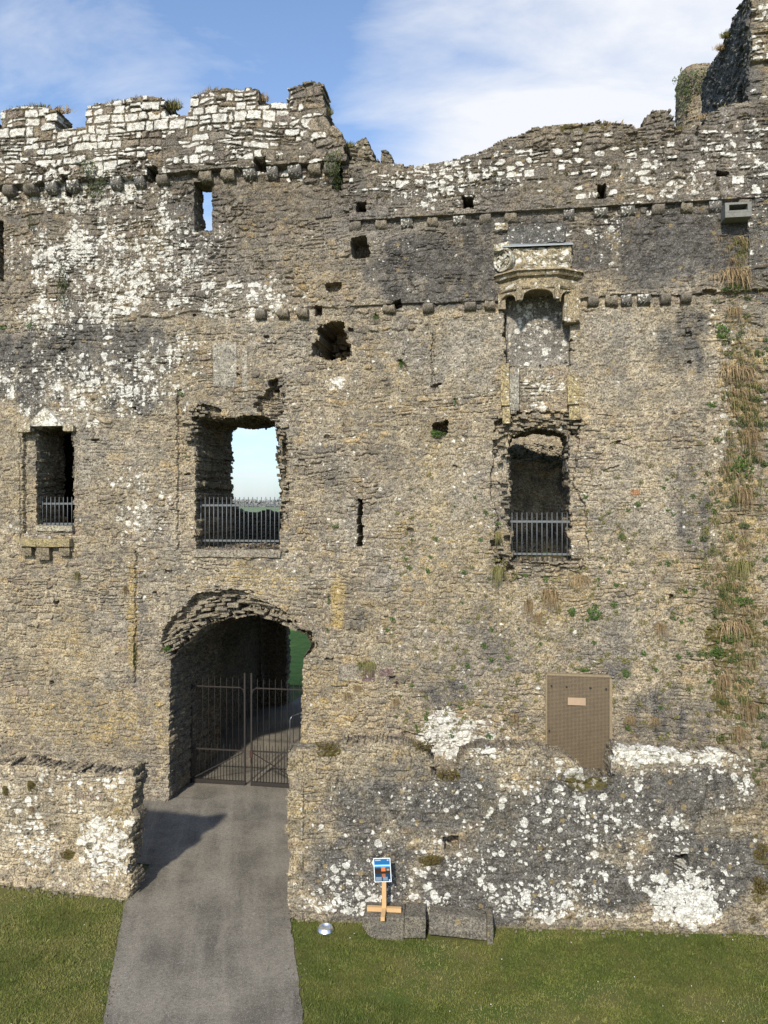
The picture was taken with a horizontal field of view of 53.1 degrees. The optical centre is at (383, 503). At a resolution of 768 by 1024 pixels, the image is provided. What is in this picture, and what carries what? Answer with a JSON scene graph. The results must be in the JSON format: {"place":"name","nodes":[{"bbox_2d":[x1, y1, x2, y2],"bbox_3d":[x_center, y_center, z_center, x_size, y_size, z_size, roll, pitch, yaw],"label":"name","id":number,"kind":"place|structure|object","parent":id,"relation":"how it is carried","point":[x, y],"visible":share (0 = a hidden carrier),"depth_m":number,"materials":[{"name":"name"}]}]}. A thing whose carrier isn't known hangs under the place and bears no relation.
{"place":"outdoors","nodes":[
{"label":"outdoors","id":0,"kind":"place"},
{"bbox_2d":[103,696,302,1023],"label":"path","id":1,"kind":"structure","parent":0,"point":[201,940],"depth_m":14.32,"materials":[{"name":"concrete"}]},
{"bbox_2d":[240,507,279,511],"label":"hill","id":2,"kind":"structure","parent":0,"point":[256,509],"depth_m":418.67,"materials":[{"name":"green plant"}]},
{"bbox_2d":[232,499,281,506],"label":"distant woodland","id":3,"kind":"object","parent":2,"relation":"on","point":[243,501],"visible":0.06,"depth_m":514.36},
{"bbox_2d":[288,629,310,685],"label":"lawn","id":4,"kind":"structure","parent":0,"point":[300,644],"depth_m":38.62,"materials":[{"name":"green plant"}]},
{"bbox_2d":[0,0,742,501],"label":"sky","id":5,"kind":"structure","parent":0,"point":[424,81],"materials":[{"name":"blue"}]},
{"bbox_2d":[0,685,767,1023],"bbox_3d":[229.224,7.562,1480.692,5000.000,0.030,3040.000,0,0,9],"label":"ground","id":6,"kind":"structure","parent":0,"point":[540,1011],"depth_m":12.31,"materials":[{"name":"green plant"}]},
{"bbox_2d":[0,754,147,900],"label":"wall","id":7,"kind":"structure","parent":6,"relation":"on","point":[79,806],"depth_m":14.97,"materials":[{"name":"stone"}]},
{"bbox_2d":[60,853,71,858],"bbox_3d":[-6.190,6.864,14.953,0.309,0.159,0.086,0,0,9],"label":"moss cushion","id":8,"kind":"object","parent":7,"relation":"attached to","point":[63,856],"visible":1,"depth_m":14.96,"materials":[{"name":"plant"}]},
{"bbox_2d":[63,432,568,737],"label":"walls","id":9,"kind":"structure","parent":6,"relation":"on","point":[258,647],"depth_m":25.66,"materials":[{"name":"stone"}]},
{"bbox_2d":[509,443,562,462],"bbox_3d":[4.691,-1.504,22.658,2.302,0.628,0.350,0,0,9],"label":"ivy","id":10,"kind":"object","parent":9,"relation":"attached to","point":[538,451],"visible":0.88,"depth_m":22.70,"materials":[{"name":"plant"}]},
{"bbox_2d":[528,552,552,556],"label":"leafy plant","id":11,"kind":"object","parent":9,"relation":"on","point":[540,555],"visible":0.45,"depth_m":21.04,"materials":[{"name":"green plant"}]},
{"bbox_2d":[539,455,562,467],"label":"ivy","id":12,"kind":"object","parent":9,"relation":"attached to","point":[553,465],"visible":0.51,"depth_m":22.63,"materials":[{"name":"green plant"}]},
{"bbox_2d":[317,923,333,933],"bbox_3d":[-1.034,7.504,13.604,0.300,0.062,0.300,0,0,9],"label":"metal bowl","id":13,"kind":"object","parent":6,"relation":"on","point":[322,929],"visible":1,"depth_m":13.58,"materials":[{"name":"metal"}]},
{"bbox_2d":[0,80,767,801],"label":"castle wall","id":14,"kind":"structure","parent":6,"relation":"on","point":[576,316],"depth_m":18.60,"materials":[{"name":"stone"}]},
{"bbox_2d":[29,102,50,107],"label":"grass tuft","id":15,"kind":"object","parent":14,"relation":"on","point":[44,105],"visible":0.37,"depth_m":19.87,"materials":[{"name":"brown plant"}]},
{"bbox_2d":[41,497,73,524],"bbox_3d":[-8.598,0.198,20.120,1.067,0.744,0.048,0,0,9],"label":"window railing","id":16,"kind":"object","parent":14,"relation":"on","point":[59,504],"depth_m":20.09,"materials":[{"name":"grey metal"}]},
{"bbox_2d":[46,104,76,114],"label":"grass tuft","id":17,"kind":"object","parent":14,"relation":"attached to","point":[61,111],"visible":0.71,"depth_m":19.79,"materials":[{"name":"brown plant"}]},
{"bbox_2d":[57,262,68,308],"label":"ivy","id":18,"kind":"object","parent":14,"relation":"attached to","point":[61,283],"visible":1,"depth_m":19.66,"materials":[{"name":"green plant"}]},
{"bbox_2d":[73,571,79,583],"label":"grass tuft","id":19,"kind":"object","parent":14,"relation":"attached to","point":[76,574],"visible":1,"depth_m":19.70,"materials":[{"name":"green plant"}]},
{"bbox_2d":[81,156,95,177],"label":"ivy","id":20,"kind":"object","parent":14,"relation":"attached to","point":[89,161],"visible":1,"depth_m":19.34,"materials":[{"name":"green plant"}]},
{"bbox_2d":[84,181,106,197],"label":"ivy","id":21,"kind":"object","parent":14,"relation":"attached to","point":[101,184],"visible":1,"depth_m":19.53,"materials":[{"name":"green plant"}]},
{"bbox_2d":[120,585,127,604],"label":"grass tuft","id":22,"kind":"object","parent":14,"relation":"attached to","point":[125,587],"visible":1,"depth_m":19.46,"materials":[{"name":"beige plant"}]},
{"bbox_2d":[133,644,137,669],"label":"ivy","id":23,"kind":"object","parent":14,"relation":"attached to","point":[134,660],"visible":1,"depth_m":19.48,"materials":[{"name":"green plant"}]},
{"bbox_2d":[167,98,183,112],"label":"grass tuft","id":24,"kind":"object","parent":14,"relation":"on","point":[174,106],"visible":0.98,"depth_m":19.31,"materials":[{"name":"green plant"}]},
{"bbox_2d":[198,86,221,94],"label":"grass tuft","id":25,"kind":"object","parent":14,"relation":"on","point":[208,89],"visible":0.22,"depth_m":19.15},
{"bbox_2d":[189,673,245,785],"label":"iron gate","id":26,"kind":"structure","parent":14,"relation":"attached to","point":[216,781],"depth_m":20.64,"materials":[{"name":"black metal"}]},
{"bbox_2d":[199,497,279,548],"bbox_3d":[-3.703,0.492,19.464,2.294,1.319,0.048,0,0,9],"label":"window railing","id":27,"kind":"object","parent":14,"relation":"on","point":[239,540],"depth_m":19.44,"materials":[{"name":"grey metal"}]},
{"bbox_2d":[260,92,271,102],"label":"grass tuft","id":28,"kind":"object","parent":14,"relation":"attached to","point":[264,99],"visible":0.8,"depth_m":18.96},
{"bbox_2d":[250,673,302,787],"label":"iron gate","id":29,"kind":"structure","parent":14,"relation":"attached to","point":[268,784],"depth_m":20.43,"materials":[{"name":"black metal"}]},
{"bbox_2d":[327,107,332,116],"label":"grass tuft","id":30,"kind":"object","parent":14,"relation":"attached to","point":[330,112],"visible":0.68,"depth_m":18.72,"materials":[{"name":"green plant"}]},
{"bbox_2d":[324,149,341,175],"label":"ivy","id":31,"kind":"object","parent":14,"relation":"attached to","point":[333,152],"visible":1,"depth_m":18.38,"materials":[{"name":"green plant"}]},
{"bbox_2d":[332,172,341,190],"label":"ivy","id":32,"kind":"object","parent":14,"relation":"attached to","point":[336,180],"visible":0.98,"depth_m":18.58,"materials":[{"name":"green plant"}]},
{"bbox_2d":[341,692,351,701],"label":"grass tuft","id":33,"kind":"object","parent":14,"relation":"attached to","point":[346,694],"visible":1,"depth_m":18.61,"materials":[{"name":"beige plant"}]},
{"bbox_2d":[345,139,356,147],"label":"grass tuft","id":34,"kind":"object","parent":14,"relation":"on","point":[350,145],"visible":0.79,"depth_m":18.66,"materials":[{"name":"green plant"}]},
{"bbox_2d":[352,684,361,694],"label":"grass tuft","id":35,"kind":"object","parent":14,"relation":"attached to","point":[356,687],"visible":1,"depth_m":18.58,"materials":[{"name":"beige plant"}]},
{"bbox_2d":[357,660,374,678],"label":"grass tuft","id":36,"kind":"object","parent":14,"relation":"attached to","point":[368,663],"visible":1,"depth_m":18.53,"materials":[{"name":"green plant"}]},
{"bbox_2d":[3,120,733,736],"bbox_3d":[-1.091,-1.834,18.533,17.993,15.884,0.385,0,0,9],"label":"joint moss","id":37,"kind":"object","parent":14,"relation":"attached to","point":[251,196],"visible":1,"depth_m":18.73,"materials":[{"name":"green plant"}]},
{"bbox_2d":[349,137,394,164],"bbox_3d":[-0.424,-9.298,22.134,2.579,2.030,1.279,0,0,-10],"label":"wall stub","id":38,"kind":"object","parent":14,"relation":"attached to","point":[361,150],"depth_m":21.57,"materials":[{"name":"stone"}]},
{"bbox_2d":[390,699,399,712],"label":"grass tuft","id":39,"kind":"object","parent":14,"relation":"attached to","point":[395,701],"visible":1,"depth_m":18.43,"materials":[{"name":"beige plant"}]},
{"bbox_2d":[396,359,406,367],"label":"fern","id":40,"kind":"object","parent":14,"relation":"attached to","point":[401,362],"visible":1,"depth_m":18.41,"materials":[{"name":"green plant"}]},
{"bbox_2d":[430,430,444,437],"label":"leafy plant","id":41,"kind":"object","parent":14,"relation":"attached to","point":[432,435],"visible":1,"depth_m":18.31,"materials":[{"name":"green plant"}]},
{"bbox_2d":[488,564,507,590],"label":"grass tuft","id":42,"kind":"object","parent":14,"relation":"attached to","point":[497,569],"visible":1,"depth_m":17.98,"materials":[{"name":"plant"}]},
{"bbox_2d":[494,531,502,545],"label":"grass tuft","id":43,"kind":"object","parent":14,"relation":"attached to","point":[496,534],"visible":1,"depth_m":18.04,"materials":[{"name":"green plant"}]},
{"bbox_2d":[510,713,519,730],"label":"grass tuft","id":44,"kind":"object","parent":14,"relation":"attached to","point":[514,715],"visible":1,"depth_m":17.98,"materials":[{"name":"beige plant"}]},
{"bbox_2d":[522,598,533,624],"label":"grass tuft","id":45,"kind":"object","parent":14,"relation":"attached to","point":[527,604],"visible":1,"depth_m":17.89,"materials":[{"name":"beige plant"}]},
{"bbox_2d":[534,613,542,626],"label":"grass tuft","id":46,"kind":"object","parent":14,"relation":"attached to","point":[537,616],"visible":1,"depth_m":17.90,"materials":[{"name":"beige plant"}]},
{"bbox_2d":[509,513,569,561],"bbox_3d":[3.682,0.801,18.219,1.402,1.183,0.048,0,0,9],"label":"window railing","id":47,"kind":"object","parent":14,"relation":"on","point":[531,521],"depth_m":18.19,"materials":[{"name":"grey metal"}]},
{"bbox_2d":[538,587,562,621],"bbox_3d":[3.867,2.369,17.799,0.450,0.887,0.513,0,0,-32],"label":"grass tuft","id":48,"kind":"object","parent":14,"relation":"attached to","point":[548,594],"visible":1,"depth_m":17.80,"materials":[{"name":"beige plant"}]},
{"bbox_2d":[383,477,719,738],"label":"wall leaves","id":49,"kind":"object","parent":14,"relation":"attached to","point":[545,579],"visible":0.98,"depth_m":17.93,"materials":[{"name":"green plant"}]},
{"bbox_2d":[386,433,720,742],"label":"wall specks","id":50,"kind":"structure","parent":14,"relation":"attached to","point":[572,629],"depth_m":17.78,"materials":[{"name":"beige stone"}]},
{"bbox_2d":[545,672,611,768],"bbox_3d":[4.497,5.311,17.784,1.494,2.746,0.135,0,0,9],"label":"panel","id":51,"kind":"object","parent":14,"relation":"attached to","point":[578,715],"visible":0.65,"depth_m":17.76,"materials":[{"name":"metal"}]},
{"bbox_2d":[567,574,593,600],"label":"grass tuft","id":52,"kind":"object","parent":14,"relation":"attached to","point":[576,577],"visible":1,"depth_m":17.72,"materials":[{"name":"beige plant"}]},
{"bbox_2d":[587,607,601,619],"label":"leafy plant","id":53,"kind":"object","parent":14,"relation":"attached to","point":[591,615],"visible":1,"depth_m":17.76,"materials":[{"name":"green plant"}]},
{"bbox_2d":[622,669,630,678],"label":"leafy plant","id":54,"kind":"object","parent":14,"relation":"attached to","point":[625,672],"visible":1,"depth_m":17.66,"materials":[{"name":"green plant"}]},
{"bbox_2d":[624,715,635,725],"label":"grass tuft","id":55,"kind":"object","parent":14,"relation":"attached to","point":[631,721],"visible":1,"depth_m":17.60,"materials":[{"name":"beige plant"}]},
{"bbox_2d":[650,716,660,728],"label":"grass tuft","id":56,"kind":"object","parent":14,"relation":"attached to","point":[655,718],"visible":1,"depth_m":17.52,"materials":[{"name":"beige plant"}]},
{"bbox_2d":[653,622,669,638],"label":"grass tuft","id":57,"kind":"object","parent":14,"relation":"attached to","point":[659,625],"visible":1,"depth_m":17.47,"materials":[{"name":"beige plant"}]},
{"bbox_2d":[692,112,706,120],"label":"grass tuft","id":58,"kind":"object","parent":14,"relation":"on","point":[701,118],"visible":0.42,"depth_m":17.42,"materials":[{"name":"brown plant"}]},
{"bbox_2d":[655,235,767,788],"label":"strip dry grass","id":59,"kind":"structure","parent":14,"relation":"attached to","point":[740,546],"depth_m":17.25,"materials":[{"name":"plant"}]},
{"bbox_2d":[706,401,716,407],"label":"leafy plant","id":60,"kind":"object","parent":14,"relation":"attached to","point":[712,405],"visible":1,"depth_m":17.36,"materials":[{"name":"green plant"}]},
{"bbox_2d":[709,646,727,657],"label":"leafy plant","id":61,"kind":"object","parent":14,"relation":"attached to","point":[719,652],"visible":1,"depth_m":17.34,"materials":[{"name":"green plant"}]},
{"bbox_2d":[671,236,767,785],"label":"strip leaves","id":62,"kind":"object","parent":14,"relation":"attached to","point":[703,654],"visible":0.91,"depth_m":17.29,"materials":[{"name":"green plant"}]},
{"bbox_2d":[715,322,729,338],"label":"leafy plant","id":63,"kind":"object","parent":14,"relation":"attached to","point":[723,334],"visible":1,"depth_m":17.32,"materials":[{"name":"green plant"}]},
{"bbox_2d":[681,235,767,787],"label":"climbing plants","id":64,"kind":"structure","parent":14,"relation":"attached to","point":[742,539],"depth_m":17.25,"materials":[{"name":"green plant"}]},
{"bbox_2d":[715,673,734,699],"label":"grass tuft","id":65,"kind":"object","parent":14,"relation":"attached to","point":[727,677],"visible":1,"depth_m":17.25,"materials":[{"name":"beige plant"}]},
{"bbox_2d":[722,631,744,643],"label":"leafy plant","id":66,"kind":"object","parent":14,"relation":"attached to","point":[732,641],"visible":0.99,"depth_m":17.28,"materials":[{"name":"green plant"}]},
{"bbox_2d":[700,0,767,290],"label":"tower","id":67,"kind":"structure","parent":14,"relation":"on","point":[737,71],"depth_m":17.16,"materials":[{"name":"stone"}]},
{"bbox_2d":[714,42,725,50],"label":"grass tuft","id":68,"kind":"object","parent":67,"relation":"on","point":[720,47],"visible":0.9,"depth_m":19.08,"materials":[{"name":"brown plant"}]},
{"bbox_2d":[719,29,730,39],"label":"grass tuft","id":69,"kind":"object","parent":67,"relation":"on","point":[726,34],"visible":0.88,"depth_m":18.60,"materials":[{"name":"plant"}]},
{"bbox_2d":[716,620,752,643],"bbox_3d":[7.849,2.997,17.220,0.780,0.787,0.378,0,0,-2],"label":"grass tuft","id":70,"kind":"object","parent":14,"relation":"attached to","point":[736,628],"visible":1,"depth_m":17.21,"materials":[{"name":"beige plant"}]},
{"bbox_2d":[721,283,747,292],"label":"leafy plant","id":71,"kind":"object","parent":14,"relation":"attached to","point":[732,291],"visible":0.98,"depth_m":17.21,"materials":[{"name":"green plant"}]},
{"bbox_2d":[725,306,744,322],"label":"grass tuft","id":72,"kind":"object","parent":14,"relation":"on","point":[736,311],"visible":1,"depth_m":17.24,"materials":[{"name":"beige plant"}]},
{"bbox_2d":[714,266,756,293],"bbox_3d":[7.854,-4.919,17.122,0.948,0.785,0.524,0,0,17],"label":"grass tuft","id":73,"kind":"object","parent":14,"relation":"attached to","point":[729,270],"visible":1,"depth_m":17.11,"materials":[{"name":"beige plant"}]},
{"bbox_2d":[720,201,751,223],"bbox_3d":[7.828,-6.465,17.164,0.547,0.327,0.540,0,0,9],"label":"stone spout","id":74,"kind":"object","parent":14,"relation":"attached to","point":[735,212],"visible":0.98,"depth_m":16.94,"materials":[{"name":"grey stone"}]},
{"bbox_2d":[716,363,758,397],"bbox_3d":[7.891,-2.737,17.193,0.936,0.865,0.453,0,0,-2],"label":"grass tuft","id":75,"kind":"object","parent":14,"relation":"attached to","point":[737,368],"visible":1,"depth_m":17.19,"materials":[{"name":"beige plant"}]},
{"bbox_2d":[728,596,752,605],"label":"leafy plant","id":76,"kind":"object","parent":14,"relation":"attached to","point":[740,599],"visible":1,"depth_m":17.25,"materials":[{"name":"green plant"}]},
{"bbox_2d":[733,726,748,746],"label":"grass tuft","id":77,"kind":"object","parent":14,"relation":"attached to","point":[740,731],"visible":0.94,"depth_m":17.20,"materials":[{"name":"beige plant"}]},
{"bbox_2d":[730,456,754,475],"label":"leafy plant","id":78,"kind":"object","parent":14,"relation":"attached to","point":[742,464],"visible":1,"depth_m":17.25,"materials":[{"name":"green plant"}]},
{"bbox_2d":[731,558,756,586],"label":"grass tuft","id":79,"kind":"object","parent":14,"relation":"attached to","point":[744,565],"visible":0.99,"depth_m":17.16,"materials":[{"name":"plant"}]},
{"bbox_2d":[733,485,756,513],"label":"grass tuft","id":80,"kind":"object","parent":14,"relation":"attached to","point":[746,492],"visible":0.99,"depth_m":17.15,"materials":[{"name":"beige plant"}]},
{"bbox_2d":[741,700,758,731],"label":"grass tuft","id":81,"kind":"object","parent":14,"relation":"attached to","point":[751,706],"visible":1,"depth_m":17.14,"materials":[{"name":"brown plant"}]},
{"bbox_2d":[741,427,760,460],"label":"grass tuft","id":82,"kind":"object","parent":14,"relation":"attached to","point":[749,432],"visible":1,"depth_m":17.13,"materials":[{"name":"beige plant"}]},
{"bbox_2d":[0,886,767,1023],"bbox_3d":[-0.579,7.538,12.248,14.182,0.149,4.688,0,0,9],"label":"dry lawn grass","id":83,"kind":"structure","parent":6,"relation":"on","point":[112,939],"depth_m":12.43,"materials":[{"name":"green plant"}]},
{"bbox_2d":[1,862,767,1023],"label":"stone crumbs","id":84,"kind":"object","parent":6,"relation":"on","point":[325,921],"visible":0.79,"depth_m":13.60,"materials":[{"name":"grey stone"}]},
{"bbox_2d":[363,901,425,940],"bbox_3d":[0.192,7.364,13.579,1.106,0.427,0.569,0,0,5],"label":"stone block","id":85,"kind":"object","parent":6,"relation":"on","point":[409,921],"depth_m":13.33,"materials":[{"name":"grey stone"}]},
{"bbox_2d":[367,857,400,920],"bbox_3d":[0.002,6.686,13.514,0.495,0.958,0.495,0,0,-40],"label":"poster stand","id":86,"kind":"object","parent":85,"relation":"on","point":[382,869],"visible":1,"depth_m":13.49,"materials":[{"name":"wood"}]},
{"bbox_2d":[429,905,493,944],"bbox_3d":[1.350,7.382,13.489,1.122,0.390,0.532,0,0,6],"label":"stone block","id":87,"kind":"object","parent":6,"relation":"on","point":[461,923],"depth_m":13.36,"materials":[{"name":"grey stone"}]},
{"bbox_2d":[284,733,767,934],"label":"wall","id":88,"kind":"structure","parent":6,"relation":"on","point":[634,834],"depth_m":13.75,"materials":[{"name":"stone"}]},
{"bbox_2d":[314,741,339,749],"bbox_3d":[-0.997,4.460,14.038,0.615,0.229,0.170,0,0,9],"label":"moss cushion","id":89,"kind":"object","parent":88,"relation":"on","point":[326,747],"visible":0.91,"depth_m":14.06,"materials":[{"name":"brown plant"}]},
{"bbox_2d":[409,740,436,750],"bbox_3d":[0.634,4.407,13.934,0.676,0.234,0.171,0,0,9],"label":"moss cushion","id":90,"kind":"object","parent":88,"relation":"on","point":[428,743],"visible":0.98,"depth_m":13.93,"materials":[{"name":"brown plant"}]},
{"bbox_2d":[418,855,443,864],"bbox_3d":[0.831,6.400,13.768,0.526,0.198,0.133,0,0,9],"label":"moss cushion","id":91,"kind":"object","parent":88,"relation":"attached to","point":[427,859],"visible":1,"depth_m":13.77,"materials":[{"name":"brown plant"}]},
{"bbox_2d":[435,769,455,780],"bbox_3d":[1.135,4.962,13.962,0.615,0.253,0.169,0,0,9],"label":"moss cushion","id":92,"kind":"object","parent":88,"relation":"on","point":[450,774],"visible":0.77,"depth_m":13.97,"materials":[{"name":"brown plant"}]},
{"bbox_2d":[747,913,758,924],"bbox_3d":[6.470,7.289,13.491,0.242,0.259,0.080,0,0,9],"label":"moss cushion","id":93,"kind":"object","parent":88,"relation":"attached to","point":[751,918],"visible":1,"depth_m":13.49,"materials":[{"name":"brown plant"}]},
{"bbox_2d":[753,875,767,894],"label":"moss cushion","id":94,"kind":"object","parent":88,"relation":"attached to","point":[762,891],"visible":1,"depth_m":13.47,"materials":[{"name":"plant"}]},
{"bbox_2d":[753,843,767,859],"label":"moss cushion","id":95,"kind":"object","parent":88,"relation":"attached to","point":[760,852],"visible":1,"depth_m":13.49,"materials":[{"name":"brown plant"}]},
{"bbox_2d":[578,667,590,671],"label":"leafy plant","id":96,"kind":"object","parent":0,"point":[585,669],"visible":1,"depth_m":17.79,"materials":[{"name":"green plant"}]},
{"bbox_2d":[674,63,709,128],"bbox_3d":[9.426,-8.740,23.172,1.287,8.705,1.286,0,0,9],"label":"turret","id":97,"kind":"object","parent":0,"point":[693,110],"visible":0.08,"depth_m":22.72,"materials":[{"name":"stone"}]},
{"bbox_2d":[674,66,691,114],"bbox_3d":[8.806,-12.132,22.578,0.506,1.502,0.189,0,0,9],"label":"ivy","id":98,"kind":"object","parent":97,"relation":"attached to","point":[678,89],"visible":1,"depth_m":22.60,"materials":[{"name":"green plant"}]},
{"bbox_2d":[672,68,707,95],"bbox_3d":[8.983,-12.357,22.517,1.034,0.775,0.155,0,0,9],"label":"ivy","id":99,"kind":"object","parent":97,"relation":"attached to","point":[695,74],"visible":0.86,"depth_m":22.52,"materials":[{"name":"green plant"}]}
]}

